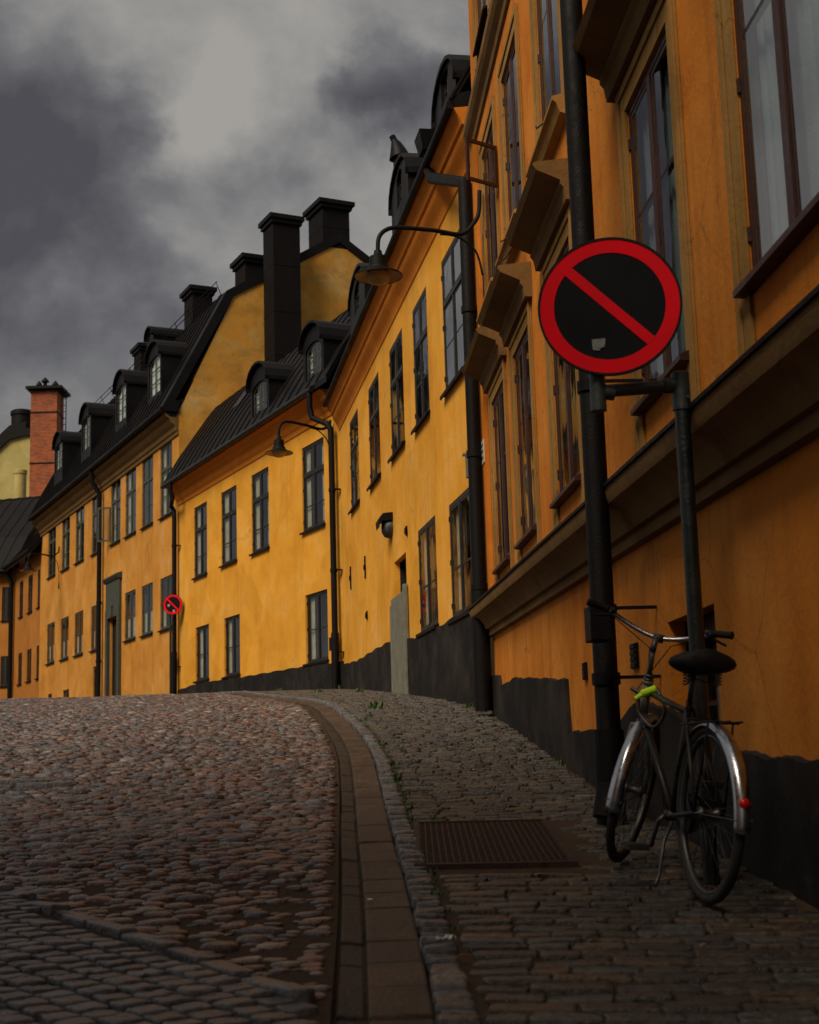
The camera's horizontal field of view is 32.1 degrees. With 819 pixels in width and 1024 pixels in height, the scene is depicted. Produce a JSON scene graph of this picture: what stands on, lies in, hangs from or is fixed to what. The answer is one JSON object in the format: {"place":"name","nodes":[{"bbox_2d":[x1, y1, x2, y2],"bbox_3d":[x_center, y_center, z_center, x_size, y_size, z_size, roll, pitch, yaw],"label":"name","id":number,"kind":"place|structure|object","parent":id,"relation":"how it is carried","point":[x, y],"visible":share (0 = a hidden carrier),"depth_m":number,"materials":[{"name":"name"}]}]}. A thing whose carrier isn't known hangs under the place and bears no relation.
{"place":"outdoors","nodes":[
{"label":"outdoors","id":0,"kind":"place"},
{"bbox_2d":[0,409,30,498],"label":"house","id":1,"kind":"structure","parent":0,"point":[14,444],"depth_m":94.20,"materials":[{"name":"yellow paint"}]},
{"bbox_2d":[0,693,339,1023],"bbox_3d":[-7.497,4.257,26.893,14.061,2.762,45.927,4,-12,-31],"label":"road","id":2,"kind":"structure","parent":0,"point":[47,861],"depth_m":9.76,"materials":[{"name":"grey stone"}]},
{"bbox_2d":[0,778,78,791],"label":"stone slabs","id":3,"kind":"structure","parent":2,"relation":"on","point":[29,784],"depth_m":11.38,"materials":[{"name":"grey stone"}]},
{"bbox_2d":[0,883,319,1023],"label":"sett paving","id":4,"kind":"structure","parent":2,"relation":"on","point":[88,977],"depth_m":4.73,"materials":[{"name":"grey stone"}]},
{"bbox_2d":[0,0,469,433],"label":"sky","id":5,"kind":"structure","parent":0,"point":[146,145],"materials":[{"name":"grey"}]},
{"bbox_2d":[254,689,818,1023],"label":"sidewalk","id":6,"kind":"structure","parent":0,"point":[571,841],"depth_m":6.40,"materials":[{"name":"grey stone"}]},
{"bbox_2d":[163,594,182,693],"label":"traffic sign","id":7,"kind":"object","parent":6,"relation":"on","point":[172,604],"visible":0.99,"depth_m":44.15,"materials":[{"name":"metal"}]},
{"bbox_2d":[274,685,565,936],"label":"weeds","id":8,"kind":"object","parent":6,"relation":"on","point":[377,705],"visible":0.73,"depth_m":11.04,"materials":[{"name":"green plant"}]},
{"bbox_2d":[414,819,578,869],"bbox_3d":[0.423,1.819,7.760,0.797,0.212,1.735,-2,-10,0],"label":"iron grate","id":9,"kind":"object","parent":6,"relation":"on","point":[498,844],"visible":0.9,"depth_m":7.58,"materials":[{"name":"black metal"}]},
{"bbox_2d":[538,237,719,884],"bbox_3d":[0.981,0.232,6.429,0.700,3.048,0.229,-2,-10,0],"label":"traffic sign","id":10,"kind":"object","parent":6,"relation":"on","point":[609,306],"visible":0.99,"depth_m":6.57,"materials":[{"name":"metal"}]},
{"bbox_2d":[586,598,753,904],"bbox_3d":[1.210,1.002,6.325,0.562,1.334,1.751,1,-10,-14],"label":"bicycle","id":11,"kind":"object","parent":6,"relation":"on","point":[692,813],"visible":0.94,"depth_m":6.06,"materials":[{"name":"metal"}]},
{"bbox_2d":[630,685,666,728],"bbox_3d":[1.102,0.900,6.571,0.185,0.201,0.079,-10,-13,41],"label":"cable lock","id":12,"kind":"object","parent":11,"relation":"attached to","point":[645,692],"visible":0.94,"depth_m":6.58,"materials":[{"name":"green plastic"}]},
{"bbox_3d":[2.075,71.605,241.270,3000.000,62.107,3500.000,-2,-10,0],"label":"ground","id":13,"kind":"structure","parent":0,"visible":0},
{"bbox_2d":[0,496,39,698],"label":"townhouse","id":14,"kind":"structure","parent":13,"relation":"on","point":[18,530],"depth_m":71.56,"materials":[{"name":"orange paint"}]},
{"bbox_2d":[0,656,7,687],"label":"window","id":15,"kind":"structure","parent":14,"relation":"in","point":[4,666],"depth_m":69.88,"materials":[{"name":"glass"}]},
{"bbox_2d":[0,587,8,621],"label":"window","id":16,"kind":"structure","parent":14,"relation":"in","point":[5,604],"depth_m":70.45,"materials":[{"name":"paint"}]},
{"bbox_2d":[14,469,26,497],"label":"stub flue","id":17,"kind":"object","parent":14,"relation":"on","point":[20,476],"visible":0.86,"depth_m":85.41,"materials":[{"name":"yellow paint"}]},
{"bbox_2d":[25,377,70,496],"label":"brick chimney","id":18,"kind":"object","parent":14,"relation":"on","point":[47,414],"visible":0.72,"depth_m":82.19,"materials":[{"name":"red brick"}]},
{"bbox_2d":[1,531,42,698],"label":"townhouse","id":19,"kind":"structure","parent":13,"relation":"on","point":[24,631],"depth_m":67.38,"materials":[{"name":"orange paint"}]},
{"bbox_2d":[16,653,21,685],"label":"window","id":20,"kind":"structure","parent":19,"relation":"in","point":[20,655],"depth_m":68.05,"materials":[{"name":"glass"}]},
{"bbox_2d":[17,581,22,618],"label":"window","id":21,"kind":"structure","parent":19,"relation":"in","point":[21,583],"depth_m":68.63,"materials":[{"name":"paint"}]},
{"bbox_2d":[25,649,31,682],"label":"window","id":22,"kind":"structure","parent":19,"relation":"in","point":[30,650],"depth_m":66.15,"materials":[{"name":"paint"}]},
{"bbox_2d":[26,574,32,613],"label":"window","id":23,"kind":"structure","parent":19,"relation":"in","point":[30,588],"depth_m":66.71,"materials":[{"name":"paint"}]},
{"bbox_2d":[34,646,38,679],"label":"window","id":24,"kind":"structure","parent":19,"relation":"in","point":[37,674],"depth_m":64.36,"materials":[{"name":"paint"}]},
{"bbox_2d":[35,570,39,608],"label":"window","id":25,"kind":"structure","parent":19,"relation":"in","point":[39,570],"depth_m":64.96,"materials":[{"name":"paint"}]},
{"bbox_2d":[27,197,368,697],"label":"townhouse","id":26,"kind":"structure","parent":13,"relation":"on","point":[104,515],"depth_m":50.05,"materials":[{"name":"paint"}]},
{"bbox_2d":[19,547,59,588],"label":"street lamp","id":27,"kind":"object","parent":26,"relation":"attached to","point":[27,568],"visible":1,"depth_m":59.66,"materials":[{"name":"black metal"}]},
{"bbox_2d":[45,622,54,665],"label":"window","id":28,"kind":"structure","parent":26,"relation":"in","point":[50,649],"depth_m":62.06,"materials":[{"name":"grey glass"}]},
{"bbox_2d":[46,529,55,579],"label":"window","id":29,"kind":"structure","parent":26,"relation":"in","point":[53,539],"depth_m":62.70,"materials":[{"name":"grey paint"}]},
{"bbox_2d":[58,616,68,661],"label":"window","id":30,"kind":"structure","parent":26,"relation":"in","point":[64,645],"depth_m":59.63,"materials":[{"name":"grey paint"}]},
{"bbox_2d":[59,517,69,572],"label":"window","id":31,"kind":"structure","parent":26,"relation":"in","point":[64,555],"depth_m":60.35,"materials":[{"name":"grey paint"}]},
{"bbox_2d":[64,689,68,696],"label":"basement window","id":32,"kind":"structure","parent":26,"relation":"in","point":[65,691],"depth_m":58.87,"materials":[{"name":"glass"}]},
{"bbox_2d":[72,611,82,657],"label":"window","id":33,"kind":"structure","parent":26,"relation":"in","point":[78,640],"depth_m":57.26,"materials":[{"name":"grey glass"}]},
{"bbox_2d":[73,507,83,565],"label":"window","id":34,"kind":"structure","parent":26,"relation":"in","point":[79,525],"depth_m":58.06,"materials":[{"name":"grey glass"}]},
{"bbox_2d":[88,606,95,652],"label":"window","id":35,"kind":"structure","parent":26,"relation":"in","point":[94,607],"depth_m":55.10,"materials":[{"name":"grey glass"}]},
{"bbox_2d":[89,496,96,556],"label":"window","id":36,"kind":"structure","parent":26,"relation":"in","point":[94,513],"depth_m":55.74,"materials":[{"name":"grey paint"}]},
{"bbox_2d":[94,667,95,696],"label":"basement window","id":37,"kind":"structure","parent":26,"relation":"in","point":[94,667],"depth_m":54.52,"materials":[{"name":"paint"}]},
{"bbox_2d":[102,571,121,695],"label":"doorway","id":38,"kind":"structure","parent":26,"relation":"in","point":[113,583],"depth_m":51.96,"materials":[{"name":"grey paint"}]},
{"bbox_2d":[108,479,120,546],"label":"window","id":39,"kind":"structure","parent":26,"relation":"in","point":[115,487],"depth_m":52.88,"materials":[{"name":"grey paint"}]},
{"bbox_2d":[122,589,135,642],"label":"window","id":40,"kind":"structure","parent":26,"relation":"in","point":[131,622],"depth_m":50.10,"materials":[{"name":"grey paint"}]},
{"bbox_2d":[123,467,135,538],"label":"window","id":41,"kind":"structure","parent":26,"relation":"in","point":[132,489],"depth_m":51.05,"materials":[{"name":"grey glass"}]},
{"bbox_2d":[139,455,152,530],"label":"window","id":42,"kind":"structure","parent":26,"relation":"in","point":[145,482],"depth_m":48.90,"materials":[{"name":"grey paint"}]},
{"bbox_2d":[139,582,152,637],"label":"window","id":43,"kind":"structure","parent":26,"relation":"in","point":[149,615],"depth_m":48.13,"materials":[{"name":"grey paint"}]},
{"bbox_2d":[157,575,171,632],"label":"window","id":44,"kind":"structure","parent":26,"relation":"in","point":[166,616],"depth_m":46.40,"materials":[{"name":"grey paint"}]},
{"bbox_2d":[158,441,171,520],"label":"window","id":45,"kind":"structure","parent":26,"relation":"in","point":[167,466],"depth_m":47.00,"materials":[{"name":"grey glass"}]},
{"bbox_2d":[160,212,350,693],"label":"townhouse","id":46,"kind":"structure","parent":13,"relation":"on","point":[260,570],"depth_m":38.26,"materials":[{"name":"paint"}]},
{"bbox_2d":[191,502,207,580],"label":"window","id":47,"kind":"structure","parent":46,"relation":"in","point":[201,527],"depth_m":43.33,"materials":[{"name":"glass"}]},
{"bbox_2d":[193,624,209,683],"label":"window","id":48,"kind":"structure","parent":46,"relation":"in","point":[203,630],"depth_m":42.54,"materials":[{"name":"glass"}]},
{"bbox_2d":[218,486,237,568],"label":"window","id":49,"kind":"structure","parent":46,"relation":"in","point":[228,512],"depth_m":41.00,"materials":[{"name":"paint"}]},
{"bbox_2d":[221,614,240,678],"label":"window","id":50,"kind":"structure","parent":46,"relation":"in","point":[229,674],"depth_m":40.19,"materials":[{"name":"paint"}]},
{"bbox_2d":[249,467,269,556],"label":"window","id":51,"kind":"structure","parent":46,"relation":"in","point":[260,496],"depth_m":38.50,"materials":[{"name":"glass"}]},
{"bbox_2d":[265,420,330,457],"bbox_3d":[-2.615,-1.431,33.097,0.639,1.708,1.974,-8,-12,33],"label":"street lamp","id":52,"kind":"object","parent":46,"relation":"attached to","point":[278,450],"visible":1,"depth_m":32.53,"materials":[{"name":"black metal"}]},
{"bbox_2d":[299,438,325,534],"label":"window","id":53,"kind":"structure","parent":46,"relation":"in","point":[317,469],"depth_m":35.07,"materials":[{"name":"glass"}]},
{"bbox_2d":[303,590,328,666],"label":"window","id":54,"kind":"structure","parent":46,"relation":"in","point":[311,629],"depth_m":34.59,"materials":[{"name":"glass"}]},
{"bbox_2d":[306,706,430,1023],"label":"gutter bed","id":55,"kind":"object","parent":13,"relation":"on","point":[335,990],"depth_m":5.72,"materials":[{"name":"grey stone"}]},
{"bbox_2d":[298,704,365,1023],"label":"gutter","id":56,"kind":"object","parent":55,"relation":"on","point":[350,1006],"visible":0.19,"depth_m":6.02,"materials":[{"name":"stone"}]},
{"bbox_2d":[230,693,434,1023],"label":"gutter slabs","id":57,"kind":"structure","parent":55,"relation":"on","point":[398,991],"depth_m":5.98,"materials":[{"name":"stone"}]},
{"bbox_2d":[187,691,481,1023],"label":"kerb","id":58,"kind":"structure","parent":55,"relation":"on","point":[453,1001],"depth_m":5.88,"materials":[{"name":"grey stone"}]},
{"bbox_2d":[435,934,455,939],"bbox_3d":[0.130,1.528,5.126,0.088,0.018,0.041,1,-10,-15],"label":"paper scrap","id":59,"kind":"object","parent":58,"relation":"on","point":[448,936],"visible":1,"depth_m":5.12,"materials":[{"name":"white paper"}]},
{"bbox_2d":[322,54,493,711],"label":"townhouse","id":60,"kind":"structure","parent":13,"relation":"on","point":[394,402],"depth_m":23.05,"materials":[{"name":"paint"}]},
{"bbox_2d":[348,409,359,514],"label":"window","id":61,"kind":"structure","parent":60,"relation":"in","point":[354,446],"depth_m":30.81,"materials":[{"name":"glass"}]},
{"bbox_2d":[366,373,380,491],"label":"window","id":62,"kind":"structure","parent":60,"relation":"in","point":[374,418],"depth_m":27.85,"materials":[{"name":"paint"}]},
{"bbox_2d":[376,512,392,537],"bbox_3d":[-0.452,0.253,25.566,0.257,0.450,0.400,0,-10,-9],"label":"wall lamp","id":63,"kind":"object","parent":60,"relation":"attached to","point":[385,520],"visible":1,"depth_m":25.41,"materials":[{"name":"metal"}]},
{"bbox_2d":[387,329,405,463],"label":"window","id":64,"kind":"structure","parent":60,"relation":"in","point":[396,383],"depth_m":25.08,"materials":[{"name":"glass"}]},
{"bbox_2d":[411,287,429,434],"bbox_3d":[0.196,-2.382,22.574,0.308,2.062,1.408,-1,-10,-4],"label":"window","id":65,"kind":"structure","parent":60,"relation":"in","point":[420,340],"depth_m":22.60,"materials":[{"name":"glass"}]},
{"bbox_2d":[416,516,438,637],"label":"window","id":66,"kind":"structure","parent":60,"relation":"in","point":[426,530],"depth_m":22.06,"materials":[{"name":"glass"}]},
{"bbox_2d":[440,231,463,399],"bbox_3d":[0.630,-2.766,19.958,0.345,2.062,1.625,-1,-10,-4],"label":"window","id":67,"kind":"structure","parent":60,"relation":"in","point":[451,263],"depth_m":20.03,"materials":[{"name":"glass"}]},
{"bbox_2d":[447,488,471,624],"bbox_3d":[0.712,0.623,19.449,0.180,1.692,1.528,0,-10,-9],"label":"window","id":68,"kind":"structure","parent":60,"relation":"in","point":[459,504],"depth_m":19.55,"materials":[{"name":"paint"}]},
{"bbox_2d":[414,0,818,909],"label":"townhouse","id":69,"kind":"structure","parent":13,"relation":"on","point":[680,138],"depth_m":8.34,"materials":[{"name":"orange paint"}]},
{"bbox_2d":[354,190,484,326],"bbox_3d":[0.139,-3.004,16.361,1.555,1.662,0.548,-1,-10,-5],"label":"street lamp","id":70,"kind":"object","parent":69,"relation":"attached to","point":[378,271],"visible":0.99,"depth_m":16.34,"materials":[{"name":"black metal"}]},
{"bbox_2d":[472,0,490,70],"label":"window","id":71,"kind":"structure","parent":69,"relation":"in","point":[483,5],"depth_m":16.92,"materials":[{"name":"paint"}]},
{"bbox_2d":[462,327,513,582],"bbox_3d":[0.897,-0.414,15.674,0.404,2.920,1.640,-1,-10,-3],"label":"window","id":72,"kind":"structure","parent":69,"relation":"in","point":[485,361],"depth_m":15.75,"materials":[{"name":"paint"}]},
{"bbox_2d":[476,94,500,326],"bbox_3d":[0.907,-3.351,16.193,0.214,2.262,1.500,-1,-10,-3],"label":"window","id":73,"kind":"structure","parent":69,"relation":"in","point":[492,232],"depth_m":16.36,"materials":[{"name":"paint"}]},
{"bbox_2d":[479,261,541,562],"bbox_3d":[1.017,-0.747,13.787,0.427,2.920,1.640,-1,-10,-3],"label":"window","id":74,"kind":"structure","parent":69,"relation":"in","point":[506,310],"depth_m":13.83,"materials":[{"name":"paint"}]},
{"bbox_2d":[495,3,525,267],"bbox_3d":[1.016,-3.684,14.305,0.214,2.262,1.500,-1,-10,-3],"label":"window","id":75,"kind":"structure","parent":69,"relation":"in","point":[512,100],"depth_m":14.38,"materials":[{"name":"paint"}]},
{"bbox_2d":[506,158,584,528],"bbox_3d":[1.148,-1.148,11.516,0.427,2.920,1.640,-1,-10,-3],"label":"window","id":76,"kind":"structure","parent":69,"relation":"in","point":[540,228],"depth_m":11.58,"materials":[{"name":"paint"}]},
{"bbox_2d":[525,0,565,177],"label":"window","id":77,"kind":"structure","parent":69,"relation":"in","point":[549,58],"depth_m":11.98,"materials":[{"name":"paint"}]},
{"bbox_2d":[584,606,611,642],"bbox_3d":[1.073,0.639,8.119,0.120,0.200,0.190,-1,-10,-3],"label":"electrical box","id":78,"kind":"object","parent":69,"relation":"attached to","point":[598,629],"visible":0.78,"depth_m":8.03,"materials":[{"name":"black paint"}]},
{"bbox_2d":[572,0,700,452],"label":"window","id":79,"kind":"structure","parent":69,"relation":"in","point":[617,40],"depth_m":8.42,"materials":[{"name":"paint"}]},
{"bbox_2d":[703,614,721,720],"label":"basement window","id":80,"kind":"structure","parent":69,"relation":"in","point":[709,622],"depth_m":7.96,"materials":[{"name":"paint"}]},
{"bbox_2d":[713,0,818,356],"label":"window","id":81,"kind":"structure","parent":69,"relation":"in","point":[787,30],"depth_m":6.44,"materials":[{"name":"paint"}]}
]}

